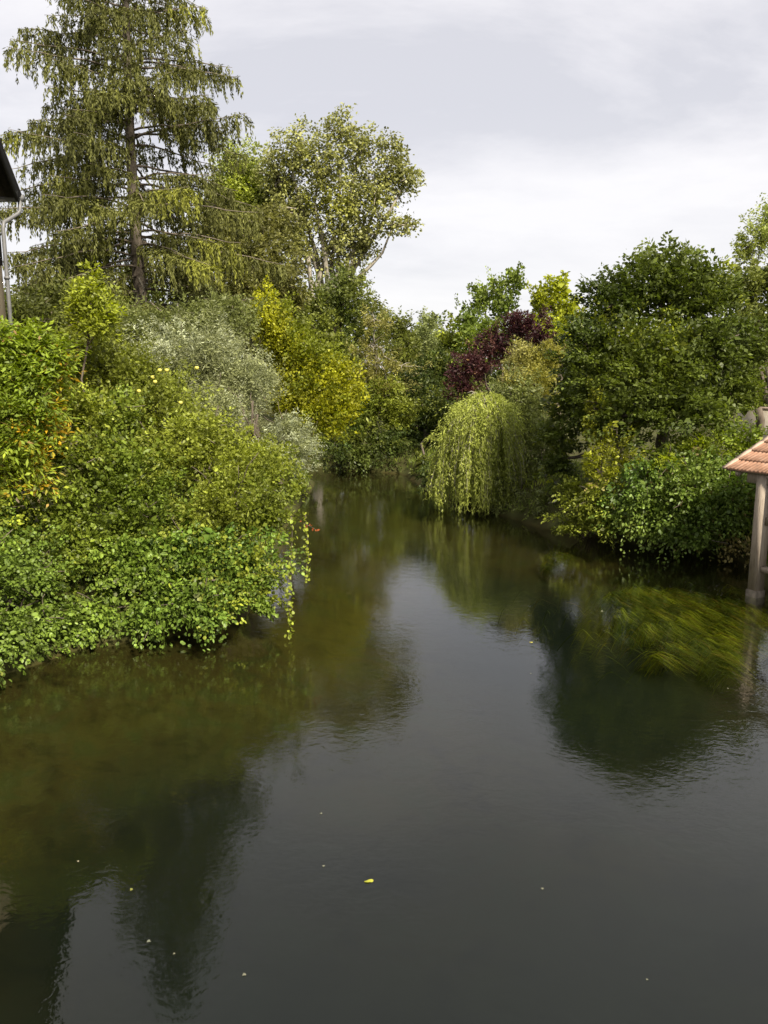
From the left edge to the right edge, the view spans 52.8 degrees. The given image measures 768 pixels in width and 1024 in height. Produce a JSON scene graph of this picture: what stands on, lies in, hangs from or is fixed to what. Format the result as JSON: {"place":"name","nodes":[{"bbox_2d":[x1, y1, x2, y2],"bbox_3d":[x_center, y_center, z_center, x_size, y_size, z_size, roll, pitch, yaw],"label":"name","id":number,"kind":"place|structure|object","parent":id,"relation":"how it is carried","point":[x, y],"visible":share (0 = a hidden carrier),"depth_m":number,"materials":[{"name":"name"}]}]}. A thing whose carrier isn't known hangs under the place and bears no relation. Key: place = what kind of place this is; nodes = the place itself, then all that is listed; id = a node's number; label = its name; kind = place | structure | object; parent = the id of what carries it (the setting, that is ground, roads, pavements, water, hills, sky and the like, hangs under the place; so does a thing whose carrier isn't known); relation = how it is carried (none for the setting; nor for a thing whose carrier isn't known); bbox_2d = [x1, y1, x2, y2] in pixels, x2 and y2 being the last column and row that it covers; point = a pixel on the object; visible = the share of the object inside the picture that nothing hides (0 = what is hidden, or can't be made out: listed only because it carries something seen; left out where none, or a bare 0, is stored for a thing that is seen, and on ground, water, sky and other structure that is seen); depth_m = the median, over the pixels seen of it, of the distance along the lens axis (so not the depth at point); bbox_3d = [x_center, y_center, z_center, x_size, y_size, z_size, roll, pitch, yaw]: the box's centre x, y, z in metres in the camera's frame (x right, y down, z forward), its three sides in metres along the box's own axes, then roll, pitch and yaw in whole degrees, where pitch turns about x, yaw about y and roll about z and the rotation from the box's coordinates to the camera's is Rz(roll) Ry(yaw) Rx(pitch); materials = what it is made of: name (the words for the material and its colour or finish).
{"place":"outdoors","nodes":[
{"label":"outdoors","id":0,"kind":"place"},
{"bbox_2d":[0,378,767,1023],"bbox_3d":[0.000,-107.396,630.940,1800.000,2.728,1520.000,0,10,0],"label":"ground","id":1,"kind":"structure","parent":0,"point":[432,744],"depth_m":9.96,"materials":[{"name":"liquid"}]},
{"bbox_2d":[0,139,27,519],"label":"house","id":2,"kind":"structure","parent":1,"relation":"on","point":[10,191],"depth_m":16.34,"materials":[{"name":"stone"}]},
{"bbox_2d":[0,307,91,551],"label":"sumac shrub","id":3,"kind":"object","parent":1,"relation":"on","point":[26,421],"visible":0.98,"depth_m":12.89,"materials":[{"name":"green plant"}]},
{"bbox_2d":[0,453,101,688],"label":"ivy shrub","id":4,"kind":"object","parent":1,"relation":"on","point":[26,572],"visible":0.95,"depth_m":12.53,"materials":[{"name":"green plant"}]},
{"bbox_2d":[4,269,141,457],"bbox_3d":[-11.247,-5.122,27.791,6.038,7.305,4.766,0,10,0],"label":"box thicket","id":5,"kind":"object","parent":1,"relation":"on","point":[29,305],"visible":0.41,"depth_m":26.67,"materials":[{"name":"green plant"}]},
{"bbox_2d":[53,257,127,519],"bbox_3d":[-5.726,-2.114,15.458,1.275,5.786,1.354,-6,12,-32],"label":"young ash","id":6,"kind":"object","parent":1,"relation":"on","point":[94,314],"visible":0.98,"depth_m":14.93,"materials":[{"name":"green plant"}]},
{"bbox_2d":[9,379,213,602],"bbox_3d":[-5.140,-0.387,14.862,3.818,4.377,4.310,0,10,0],"label":"alder shrub","id":7,"kind":"object","parent":1,"relation":"on","point":[115,417],"visible":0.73,"depth_m":14.05,"materials":[{"name":"green plant"}]},
{"bbox_2d":[29,315,226,494],"bbox_3d":[-5.915,-1.774,16.816,4.843,4.871,3.571,-3,10,-15],"label":"apple tree","id":8,"kind":"object","parent":1,"relation":"on","point":[113,364],"visible":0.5,"depth_m":16.17,"materials":[{"name":"green plant"}]},
{"bbox_2d":[0,0,299,442],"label":"spruce tree","id":9,"kind":"object","parent":1,"relation":"on","point":[76,128],"visible":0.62,"depth_m":30.20,"materials":[{"name":"green plant"}]},
{"bbox_2d":[57,517,308,651],"bbox_3d":[-3.549,1.183,13.837,4.385,2.139,2.310,0,10,0],"label":"hazel shrub","id":10,"kind":"object","parent":1,"relation":"on","point":[205,611],"visible":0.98,"depth_m":13.43,"materials":[{"name":"green plant"}]},
{"bbox_2d":[274,572,294,617],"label":"hanging vine","id":11,"kind":"object","parent":10,"relation":"hanging from","point":[286,591],"visible":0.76,"depth_m":13.76,"materials":[{"name":"green plant"}]},
{"bbox_2d":[283,512,297,639],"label":"hanging vine","id":12,"kind":"object","parent":10,"relation":"hanging from","point":[289,567],"visible":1,"depth_m":13.38,"materials":[{"name":"green plant"}]},
{"bbox_2d":[301,512,311,582],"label":"hanging vine","id":13,"kind":"object","parent":10,"relation":"hanging from","point":[307,542],"visible":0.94,"depth_m":14.34,"materials":[{"name":"green plant"}]},
{"bbox_2d":[104,279,275,473],"bbox_3d":[-5.412,-3.606,22.950,5.034,6.474,3.161,-9,14,-43],"label":"brush shrub","id":14,"kind":"object","parent":1,"relation":"on","point":[233,305],"visible":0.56,"depth_m":22.11,"materials":[{"name":"green plant"}]},
{"bbox_2d":[114,405,312,586],"bbox_3d":[-3.565,-0.340,15.104,4.169,3.466,4.690,0,10,0],"label":"dogwood shrub","id":15,"kind":"object","parent":1,"relation":"on","point":[256,471],"visible":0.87,"depth_m":14.84,"materials":[{"name":"green plant"}]},
{"bbox_2d":[122,299,327,493],"bbox_3d":[-3.688,-2.278,18.703,5.696,5.841,3.235,7,12,33],"label":"silver willow","id":16,"kind":"object","parent":1,"relation":"on","point":[213,364],"visible":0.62,"depth_m":18.76,"materials":[{"name":"green plant"}]},
{"bbox_2d":[187,134,296,424],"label":"pale poplar","id":17,"kind":"object","parent":1,"relation":"on","point":[247,191],"visible":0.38,"depth_m":47.95,"materials":[{"name":"green plant"}]},
{"bbox_2d":[186,193,323,439],"bbox_3d":[-7.176,-9.174,38.349,6.212,13.317,9.562,-5,11,-28],"label":"olive tree","id":18,"kind":"object","parent":1,"relation":"on","point":[271,228],"visible":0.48,"depth_m":36.65,"materials":[{"name":"green plant"}]},
{"bbox_2d":[248,274,370,490],"bbox_3d":[-2.535,-3.999,25.562,4.292,7.490,3.054,5,11,28],"label":"yellow maple","id":19,"kind":"object","parent":1,"relation":"on","point":[322,394],"visible":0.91,"depth_m":24.90,"materials":[{"name":"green plant"}]},
{"bbox_2d":[265,259,397,383],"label":"lime tree","id":20,"kind":"object","parent":1,"relation":"on","point":[326,306],"visible":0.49,"depth_m":41.40,"materials":[{"name":"green plant"}]},
{"bbox_2d":[249,102,426,341],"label":"poplar tree","id":21,"kind":"object","parent":1,"relation":"on","point":[347,205],"visible":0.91,"depth_m":46.69,"materials":[{"name":"green plant"}]},
{"bbox_2d":[310,417,418,473],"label":"overhanging alder","id":22,"kind":"object","parent":1,"relation":"on","point":[362,446],"visible":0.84,"depth_m":37.05,"materials":[{"name":"green plant"}]},
{"bbox_2d":[340,372,420,443],"bbox_3d":[-0.565,-4.915,38.097,5.351,4.047,3.097,-2,10,-12],"label":"bank elder","id":23,"kind":"object","parent":1,"relation":"on","point":[390,409],"visible":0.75,"depth_m":37.66,"materials":[{"name":"green plant"}]},
{"bbox_2d":[4,434,767,639],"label":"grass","id":24,"kind":"structure","parent":1,"relation":"on","point":[428,453],"depth_m":25.28,"materials":[{"name":"green plant"}]},
{"bbox_2d":[4,240,767,409],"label":"wood","id":25,"kind":"object","parent":1,"relation":"on","point":[496,373],"visible":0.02,"depth_m":72.50,"materials":[{"name":"green plant"}]},
{"bbox_2d":[346,299,431,434],"bbox_3d":[-0.074,-6.684,37.864,4.893,7.322,2.339,-3,10,-16],"label":"larch tree","id":26,"kind":"object","parent":1,"relation":"on","point":[369,321],"visible":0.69,"depth_m":37.56,"materials":[{"name":"green plant"}]},
{"bbox_2d":[368,302,430,394],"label":"ash","id":27,"kind":"object","parent":1,"relation":"on","point":[402,337],"visible":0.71,"depth_m":51.47,"materials":[{"name":"green plant"}]},
{"bbox_2d":[385,348,471,490],"bbox_3d":[1.454,-4.888,37.032,5.231,6.261,12.820,2,10,10],"label":"shaded alder","id":28,"kind":"object","parent":1,"relation":"on","point":[430,397],"visible":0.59,"depth_m":38.32,"materials":[{"name":"green plant"}]},
{"bbox_2d":[406,306,453,362],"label":"distant tree","id":29,"kind":"object","parent":1,"relation":"on","point":[429,323],"visible":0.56,"depth_m":63.77,"materials":[{"name":"green plant"}]},
{"bbox_2d":[420,389,536,515],"bbox_3d":[3.243,-2.093,26.595,3.997,4.208,3.920,0,10,0],"label":"weeping willow","id":30,"kind":"object","parent":1,"relation":"on","point":[499,434],"visible":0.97,"depth_m":25.85,"materials":[{"name":"green plant"}]},
{"bbox_2d":[435,261,540,394],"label":"green maple","id":31,"kind":"object","parent":1,"relation":"on","point":[470,325],"visible":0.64,"depth_m":42.03,"materials":[{"name":"green plant"}]},
{"bbox_2d":[441,303,557,403],"bbox_3d":[5.092,-5.732,34.325,5.235,6.814,2.639,0,10,0],"label":"purple plum","id":32,"kind":"object","parent":1,"relation":"on","point":[478,369],"visible":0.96,"depth_m":33.82,"materials":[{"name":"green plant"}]},
{"bbox_2d":[477,362,585,519],"bbox_3d":[5.120,-2.561,26.483,3.935,5.165,6.866,0,10,0],"label":"sallow shrub","id":33,"kind":"object","parent":1,"relation":"on","point":[527,404],"visible":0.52,"depth_m":27.25,"materials":[{"name":"green plant"}]},
{"bbox_2d":[495,334,570,456],"bbox_3d":[5.771,-4.309,30.024,2.753,5.178,2.870,-7,12,-36],"label":"ochre shrub","id":34,"kind":"object","parent":1,"relation":"on","point":[531,361],"visible":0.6,"depth_m":29.77,"materials":[{"name":"green plant"}]},
{"bbox_2d":[524,270,586,416],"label":"golden maple","id":35,"kind":"object","parent":1,"relation":"on","point":[554,293],"visible":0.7,"depth_m":38.31,"materials":[{"name":"yellow plant"}]},
{"bbox_2d":[537,469,639,548],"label":"elder shrub","id":36,"kind":"object","parent":1,"relation":"on","point":[573,488],"visible":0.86,"depth_m":20.95,"materials":[{"name":"green plant"}]},
{"bbox_2d":[578,376,646,492],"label":"spindle tree","id":37,"kind":"object","parent":1,"relation":"on","point":[590,466],"visible":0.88,"depth_m":20.60,"materials":[{"name":"green plant"}]},
{"bbox_2d":[532,230,767,493],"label":"hornbeam tree","id":38,"kind":"object","parent":1,"relation":"on","point":[655,357],"visible":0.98,"depth_m":21.36,"materials":[{"name":"green plant"}]},
{"bbox_2d":[584,445,755,566],"bbox_3d":[8.290,-0.240,19.780,5.536,2.912,3.308,8,13,39],"label":"bramble thicket","id":39,"kind":"object","parent":1,"relation":"on","point":[677,496],"visible":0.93,"depth_m":19.47,"materials":[{"name":"green plant"}]},
{"bbox_2d":[640,414,767,473],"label":"bright nettles","id":40,"kind":"object","parent":1,"relation":"on","point":[734,439],"visible":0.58,"depth_m":20.51,"materials":[{"name":"green plant"}]},
{"bbox_2d":[714,250,767,444],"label":"field maple","id":41,"kind":"object","parent":1,"relation":"on","point":[757,281],"visible":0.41,"depth_m":24.16,"materials":[{"name":"green plant"}]},
{"bbox_2d":[722,436,767,610],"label":"wash house","id":42,"kind":"structure","parent":1,"relation":"on","point":[752,462],"depth_m":16.12,"materials":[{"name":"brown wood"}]},
{"bbox_2d":[729,192,767,405],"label":"background birch","id":43,"kind":"object","parent":1,"relation":"on","point":[759,240],"visible":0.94,"depth_m":40.05,"materials":[{"name":"green plant"}]},
{"bbox_2d":[735,406,767,453],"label":"garden wall","id":44,"kind":"structure","parent":1,"relation":"on","point":[749,415],"depth_m":26.73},
{"bbox_2d":[0,0,767,375],"label":"sky","id":45,"kind":"structure","parent":0,"point":[549,137],"materials":[{"name":"white"}]},
{"bbox_2d":[293,468,524,550],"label":"water","id":46,"kind":"structure","parent":0,"point":[352,477],"depth_m":32.38,"materials":[{"name":"green liquid"}]},
{"bbox_2d":[499,550,767,694],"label":"water weed","id":47,"kind":"object","parent":46,"relation":"in","point":[734,628],"visible":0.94,"depth_m":15.41,"materials":[{"name":"green plant"}]}
]}

